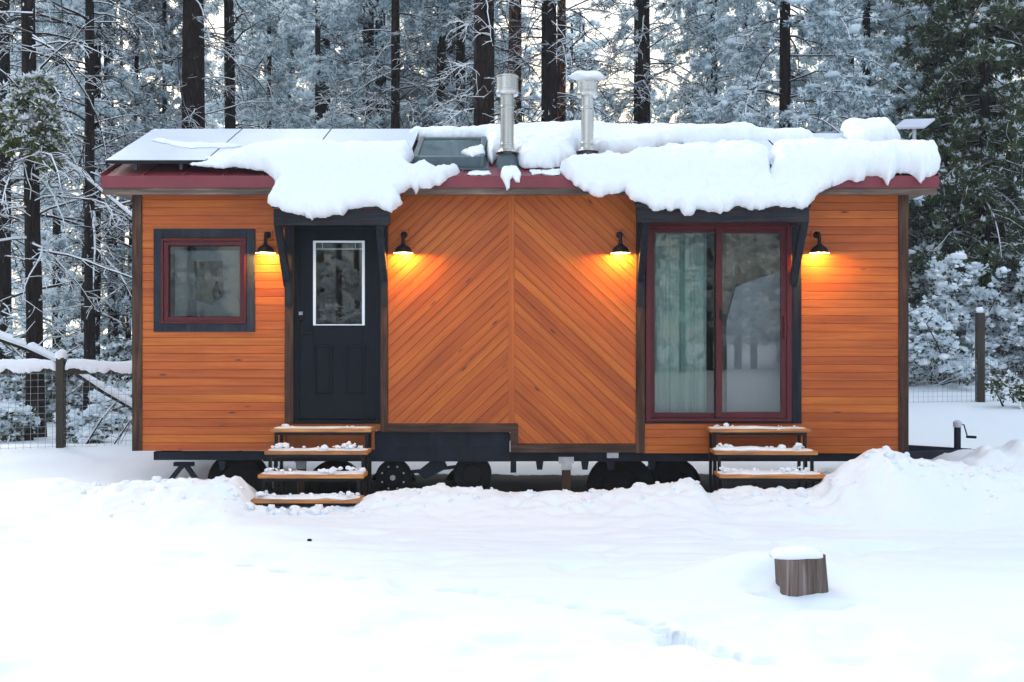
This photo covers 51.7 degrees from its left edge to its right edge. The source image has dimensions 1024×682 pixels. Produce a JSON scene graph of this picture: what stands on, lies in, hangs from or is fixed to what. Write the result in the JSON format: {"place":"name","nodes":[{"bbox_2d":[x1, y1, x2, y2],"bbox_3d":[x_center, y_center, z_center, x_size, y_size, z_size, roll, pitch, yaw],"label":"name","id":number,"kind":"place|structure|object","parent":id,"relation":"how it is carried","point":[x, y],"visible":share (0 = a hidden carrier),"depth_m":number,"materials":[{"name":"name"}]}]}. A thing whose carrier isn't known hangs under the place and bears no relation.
{"place":"outdoors","nodes":[
{"label":"outdoors","id":0,"kind":"place"},
{"bbox_2d":[0,340,1023,681],"bbox_3d":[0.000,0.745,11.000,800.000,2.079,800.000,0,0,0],"label":"ground","id":1,"kind":"structure","parent":0,"point":[660,582],"depth_m":7.19,"materials":[{"name":"white snow"}]},
{"bbox_2d":[0,403,41,442],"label":"snowy shrub","id":2,"kind":"object","parent":1,"relation":"on","point":[16,421],"visible":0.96,"depth_m":15.69,"materials":[{"name":"white snow"}]},
{"bbox_2d":[0,68,72,440],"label":"cedar tree","id":3,"kind":"object","parent":1,"relation":"on","point":[37,122],"visible":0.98,"depth_m":15.72,"materials":[{"name":"green plant"}]},
{"bbox_2d":[0,321,80,362],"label":"fallen branch","id":4,"kind":"object","parent":1,"relation":"on","point":[16,341],"visible":0.85,"depth_m":15.17,"materials":[{"name":"white"}]},
{"bbox_2d":[0,325,83,421],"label":"snowy shrub","id":5,"kind":"object","parent":1,"relation":"on","point":[16,395],"visible":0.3,"depth_m":19.33,"materials":[{"name":"white plant"}]},
{"bbox_2d":[0,0,120,377],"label":"pine tree","id":6,"kind":"object","parent":1,"relation":"on","point":[6,307],"visible":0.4,"depth_m":20.92,"materials":[{"name":"white plant"}]},
{"bbox_2d":[0,349,131,448],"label":"wire fence","id":7,"kind":"object","parent":1,"relation":"on","point":[61,367],"visible":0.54,"depth_m":13.45,"materials":[{"name":"white"}]},
{"bbox_2d":[10,0,125,347],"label":"pine tree","id":8,"kind":"object","parent":1,"relation":"on","point":[53,281],"visible":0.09,"depth_m":26.89,"materials":[{"name":"white plant"}]},
{"bbox_2d":[0,0,141,437],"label":"pine tree","id":9,"kind":"object","parent":1,"relation":"on","point":[29,37],"visible":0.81,"depth_m":16.41,"materials":[{"name":"white plant"}]},
{"bbox_2d":[62,160,131,238],"bbox_3d":[-6.683,-2.288,17.065,1.326,1.252,0.323,0,0,0],"label":"dead bough","id":10,"kind":"object","parent":9,"relation":"attached to","point":[117,203],"visible":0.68,"depth_m":17.05,"materials":[{"name":"white"}]},
{"bbox_2d":[44,331,131,417],"bbox_3d":[-8.497,0.753,20.390,2.328,1.936,2.095,0,0,43],"label":"snowy shrub","id":11,"kind":"object","parent":1,"relation":"on","point":[114,352],"visible":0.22,"depth_m":20.41,"materials":[{"name":"white plant"}]},
{"bbox_2d":[53,389,127,443],"bbox_3d":[-6.222,1.145,15.655,1.253,0.851,0.984,0,0,42],"label":"snowy shrub","id":12,"kind":"object","parent":1,"relation":"on","point":[76,430],"visible":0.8,"depth_m":15.53,"materials":[{"name":"white snow"}]},
{"bbox_2d":[0,0,181,417],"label":"pine tree","id":13,"kind":"object","parent":1,"relation":"on","point":[90,234],"visible":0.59,"depth_m":18.92,"materials":[{"name":"white plant"}]},
{"bbox_2d":[51,359,131,409],"bbox_3d":[-5.653,0.786,14.636,1.320,1.072,0.418,0,0,-11],"label":"fallen branch","id":14,"kind":"object","parent":1,"relation":"on","point":[124,400],"visible":0.62,"depth_m":14.58,"materials":[{"name":"white"}]},
{"bbox_2d":[7,0,176,360],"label":"pine tree","id":15,"kind":"object","parent":1,"relation":"on","point":[123,75],"visible":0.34,"depth_m":23.13,"materials":[{"name":"white plant"}]},
{"bbox_2d":[36,0,175,381],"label":"pine tree","id":16,"kind":"object","parent":1,"relation":"on","point":[64,77],"visible":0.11,"depth_m":24.58,"materials":[{"name":"white plant"}]},
{"bbox_2d":[85,391,131,443],"bbox_3d":[-5.565,1.139,14.741,0.710,0.888,0.335,0,0,0],"label":"bare sapling","id":17,"kind":"object","parent":1,"relation":"on","point":[101,419],"visible":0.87,"depth_m":14.63,"materials":[{"name":"white"}]},
{"bbox_2d":[88,380,131,430],"bbox_3d":[-6.607,1.126,17.862,1.658,0.927,1.256,0,0,25],"label":"snowy shrub","id":18,"kind":"object","parent":1,"relation":"on","point":[127,412],"visible":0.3,"depth_m":17.58,"materials":[{"name":"white snow"}]},
{"bbox_2d":[90,417,131,443],"bbox_3d":[-5.312,1.307,14.335,0.814,0.900,0.431,0,0,0],"label":"bare twig","id":19,"kind":"object","parent":1,"relation":"on","point":[120,435],"visible":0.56,"depth_m":14.29,"materials":[{"name":"white wood"}]},
{"bbox_2d":[21,0,216,386],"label":"pine tree","id":20,"kind":"object","parent":1,"relation":"on","point":[166,69],"visible":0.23,"depth_m":23.52,"materials":[{"name":"white plant"}]},
{"bbox_2d":[81,0,220,359],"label":"pine tree","id":21,"kind":"object","parent":1,"relation":"on","point":[166,108],"visible":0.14,"depth_m":23.61,"materials":[{"name":"white plant"}]},
{"bbox_2d":[74,0,276,315],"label":"pine tree","id":22,"kind":"object","parent":1,"relation":"on","point":[192,88],"visible":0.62,"depth_m":22.31,"materials":[{"name":"white plant"}]},
{"bbox_2d":[100,0,306,316],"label":"pine tree","id":23,"kind":"object","parent":1,"relation":"on","point":[229,29],"visible":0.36,"depth_m":24.93,"materials":[{"name":"white plant"}]},
{"bbox_2d":[207,0,314,128],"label":"pine tree","id":24,"kind":"object","parent":1,"relation":"on","point":[276,75],"visible":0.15,"depth_m":32.69,"materials":[{"name":"white plant"}]},
{"bbox_2d":[251,424,374,505],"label":"entry steps","id":25,"kind":"structure","parent":1,"relation":"on","point":[361,476],"depth_m":10.38,"materials":[{"name":"brown wood"}]},
{"bbox_2d":[264,0,377,128],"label":"pine tree","id":26,"kind":"object","parent":1,"relation":"on","point":[317,68],"visible":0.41,"depth_m":28.66,"materials":[{"name":"white plant"}]},
{"bbox_2d":[324,0,436,128],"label":"pine tree","id":27,"kind":"object","parent":1,"relation":"on","point":[382,7],"visible":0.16,"depth_m":30.46,"materials":[{"name":"white plant"}]},
{"bbox_2d":[313,0,473,128],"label":"pine tree","id":28,"kind":"object","parent":1,"relation":"on","point":[395,31],"visible":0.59,"depth_m":25.90,"materials":[{"name":"white plant"}]},
{"bbox_2d":[373,0,522,128],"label":"pine tree","id":29,"kind":"object","parent":1,"relation":"on","point":[441,11],"visible":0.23,"depth_m":27.73,"materials":[{"name":"white plant"}]},
{"bbox_2d":[386,0,531,128],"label":"pine tree","id":30,"kind":"object","parent":1,"relation":"on","point":[424,2],"visible":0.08,"depth_m":29.90,"materials":[{"name":"white plant"}]},
{"bbox_2d":[416,0,561,126],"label":"pine tree","id":31,"kind":"object","parent":1,"relation":"on","point":[483,78],"visible":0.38,"depth_m":21.32,"materials":[{"name":"white plant"}]},
{"bbox_2d":[425,0,580,123],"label":"pine tree","id":32,"kind":"object","parent":1,"relation":"on","point":[517,18],"visible":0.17,"depth_m":24.89,"materials":[{"name":"white plant"}]},
{"bbox_2d":[19,241,1005,388],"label":"undergrowth","id":33,"kind":"object","parent":1,"relation":"on","point":[122,383],"visible":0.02,"depth_m":22.17,"materials":[{"name":"white plant"}]},
{"bbox_2d":[10,0,1017,338],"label":"forest","id":34,"kind":"object","parent":1,"relation":"on","point":[304,38],"visible":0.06,"depth_m":33.20,"materials":[{"name":"white wood"}]},
{"bbox_2d":[100,73,976,494],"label":"tiny house","id":35,"kind":"structure","parent":1,"relation":"on","point":[472,327],"depth_m":10.99,"materials":[{"name":"brown wood"}]},
{"bbox_2d":[151,138,240,148],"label":"roof snow","id":36,"kind":"structure","parent":35,"relation":"on","point":[192,145],"depth_m":11.36,"materials":[{"name":"white snow"}]},
{"bbox_2d":[161,239,246,323],"bbox_3d":[-3.202,-0.621,11.035,0.880,0.880,0.160,0,0,0],"label":"window","id":37,"kind":"structure","parent":35,"relation":"in","point":[207,282],"depth_m":11.08,"materials":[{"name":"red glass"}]},
{"bbox_2d":[190,138,459,219],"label":"roof snow","id":38,"kind":"structure","parent":35,"relation":"on","point":[319,178],"depth_m":10.54,"materials":[{"name":"white snow"}]},
{"bbox_2d":[299,228,375,418],"bbox_3d":[-1.814,-0.186,11.035,0.835,2.005,0.089,0,0,0],"label":"door","id":39,"kind":"structure","parent":35,"relation":"in","point":[337,362],"depth_m":11.04,"materials":[{"name":"black wood"}]},
{"bbox_2d":[461,144,484,156],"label":"roof snow","id":40,"kind":"structure","parent":35,"relation":"on","point":[478,150],"depth_m":11.12,"materials":[{"name":"white snow"}]},
{"bbox_2d":[466,170,490,175],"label":"roof snow","id":41,"kind":"structure","parent":35,"relation":"on","point":[477,173],"depth_m":10.76,"materials":[{"name":"white snow"}]},
{"bbox_2d":[500,165,520,190],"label":"roof snow","id":42,"kind":"structure","parent":35,"relation":"on","point":[508,173],"depth_m":10.68,"materials":[{"name":"white snow"}]},
{"bbox_2d":[530,168,559,175],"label":"roof snow","id":43,"kind":"structure","parent":35,"relation":"on","point":[552,172],"depth_m":10.80,"materials":[{"name":"white snow"}]},
{"bbox_2d":[570,70,603,80],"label":"chimney snow","id":44,"kind":"structure","parent":35,"relation":"on","point":[582,75],"depth_m":11.04,"materials":[{"name":"white snow"}]},
{"bbox_2d":[409,120,814,168],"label":"roof snow","id":45,"kind":"structure","parent":35,"relation":"on","point":[549,145],"depth_m":11.75,"materials":[{"name":"white snow"}]},
{"bbox_2d":[645,223,801,422],"bbox_3d":[2.287,-0.173,11.222,1.817,2.157,0.595,0,0,0],"label":"sliding door","id":46,"kind":"structure","parent":35,"relation":"in","point":[754,260],"depth_m":11.17,"materials":[{"name":"clear glass"}]},
{"bbox_2d":[559,137,940,215],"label":"roof snow","id":47,"kind":"structure","parent":35,"relation":"on","point":[719,177],"depth_m":10.55,"materials":[{"name":"white snow"}]},
{"bbox_2d":[840,117,900,141],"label":"roof snow","id":48,"kind":"structure","parent":35,"relation":"on","point":[877,129],"depth_m":11.57,"materials":[{"name":"white snow"}]},
{"bbox_2d":[451,0,642,123],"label":"pine tree","id":49,"kind":"object","parent":1,"relation":"on","point":[562,8],"visible":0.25,"depth_m":22.69,"materials":[{"name":"white plant"}]},
{"bbox_2d":[467,0,628,123],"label":"pine tree","id":50,"kind":"object","parent":1,"relation":"on","point":[549,93],"visible":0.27,"depth_m":21.86,"materials":[{"name":"white plant"}]},
{"bbox_2d":[81,445,1021,516],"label":"snow clods","id":51,"kind":"object","parent":1,"relation":"on","point":[316,509],"visible":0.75,"depth_m":9.76,"materials":[{"name":"white snow"}]},
{"bbox_2d":[584,0,684,123],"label":"pine tree","id":52,"kind":"object","parent":1,"relation":"on","point":[621,105],"visible":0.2,"depth_m":30.97,"materials":[{"name":"white plant"}]},
{"bbox_2d":[577,0,720,123],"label":"pine tree","id":53,"kind":"object","parent":1,"relation":"on","point":[644,76],"visible":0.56,"depth_m":23.37,"materials":[{"name":"white plant"}]},
{"bbox_2d":[650,0,791,126],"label":"pine tree","id":54,"kind":"object","parent":1,"relation":"on","point":[704,35],"visible":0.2,"depth_m":26.79,"materials":[{"name":"white plant"}]},
{"bbox_2d":[705,423,824,492],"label":"entry steps","id":55,"kind":"structure","parent":1,"relation":"on","point":[805,475],"depth_m":10.41,"materials":[{"name":"brown wood"}]},
{"bbox_2d":[769,545,828,596],"bbox_3d":[1.843,1.526,6.781,0.368,0.420,0.274,0,0,0],"label":"tree stump","id":56,"kind":"object","parent":1,"relation":"on","point":[800,570],"visible":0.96,"depth_m":6.67,"materials":[{"name":"grey wood"}]},
{"bbox_2d":[678,0,925,348],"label":"pine tree","id":57,"kind":"object","parent":1,"relation":"on","point":[803,84],"visible":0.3,"depth_m":20.72,"materials":[{"name":"white plant"}]},
{"bbox_2d":[790,0,960,327],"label":"pine tree","id":58,"kind":"object","parent":1,"relation":"on","point":[894,30],"visible":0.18,"depth_m":24.28,"materials":[{"name":"white plant"}]},
{"bbox_2d":[870,0,1009,302],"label":"cedar tree","id":59,"kind":"object","parent":1,"relation":"on","point":[910,54],"visible":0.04,"depth_m":25.86,"materials":[{"name":"green plant"}]},
{"bbox_2d":[876,0,1023,307],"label":"cedar tree","id":60,"kind":"object","parent":1,"relation":"on","point":[990,34],"visible":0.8,"depth_m":22.91,"materials":[{"name":"green plant"}]},
{"bbox_2d":[909,250,994,385],"bbox_3d":[7.820,-0.433,20.237,2.545,2.677,3.584,0,0,29],"label":"snowy shrub","id":61,"kind":"object","parent":1,"relation":"on","point":[933,324],"visible":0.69,"depth_m":19.87,"materials":[{"name":"white plant"}]},
{"bbox_2d":[909,307,1023,402],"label":"wire fence","id":62,"kind":"object","parent":1,"relation":"on","point":[980,365],"visible":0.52,"depth_m":17.74,"materials":[{"name":"brown"}]},
{"bbox_2d":[909,260,1023,340],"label":"snowy shrub","id":63,"kind":"object","parent":1,"relation":"on","point":[1008,287],"visible":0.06,"depth_m":23.10,"materials":[{"name":"white plant"}]},
{"bbox_2d":[912,263,1023,378],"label":"snowy shrub","id":64,"kind":"object","parent":1,"relation":"on","point":[997,347],"visible":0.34,"depth_m":21.16,"materials":[{"name":"white plant"}]},
{"bbox_2d":[957,262,1023,374],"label":"snowy shrub","id":65,"kind":"object","parent":1,"relation":"on","point":[976,267],"visible":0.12,"depth_m":21.58,"materials":[{"name":"white plant"}]},
{"bbox_2d":[958,48,1023,283],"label":"cedar tree","id":66,"kind":"object","parent":1,"relation":"on","point":[999,279],"visible":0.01,"depth_m":25.12,"materials":[{"name":"green plant"}]},
{"bbox_2d":[965,259,1023,369],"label":"snowy shrub","id":67,"kind":"object","parent":1,"relation":"on","point":[1003,313],"visible":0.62,"depth_m":21.01,"materials":[{"name":"white plant"}]},
{"bbox_2d":[965,243,1023,307],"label":"snowy shrub","id":68,"kind":"object","parent":1,"relation":"on","point":[997,279],"visible":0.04,"depth_m":24.78,"materials":[{"name":"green plant"}]},
{"bbox_2d":[983,369,1023,408],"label":"shrub","id":69,"kind":"object","parent":1,"relation":"on","point":[1015,385],"visible":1,"depth_m":16.82,"materials":[{"name":"green plant"}]},
{"bbox_2d":[11,0,1023,339],"label":"sky","id":70,"kind":"structure","parent":0,"point":[219,20],"materials":[{"name":"white"}]}
]}

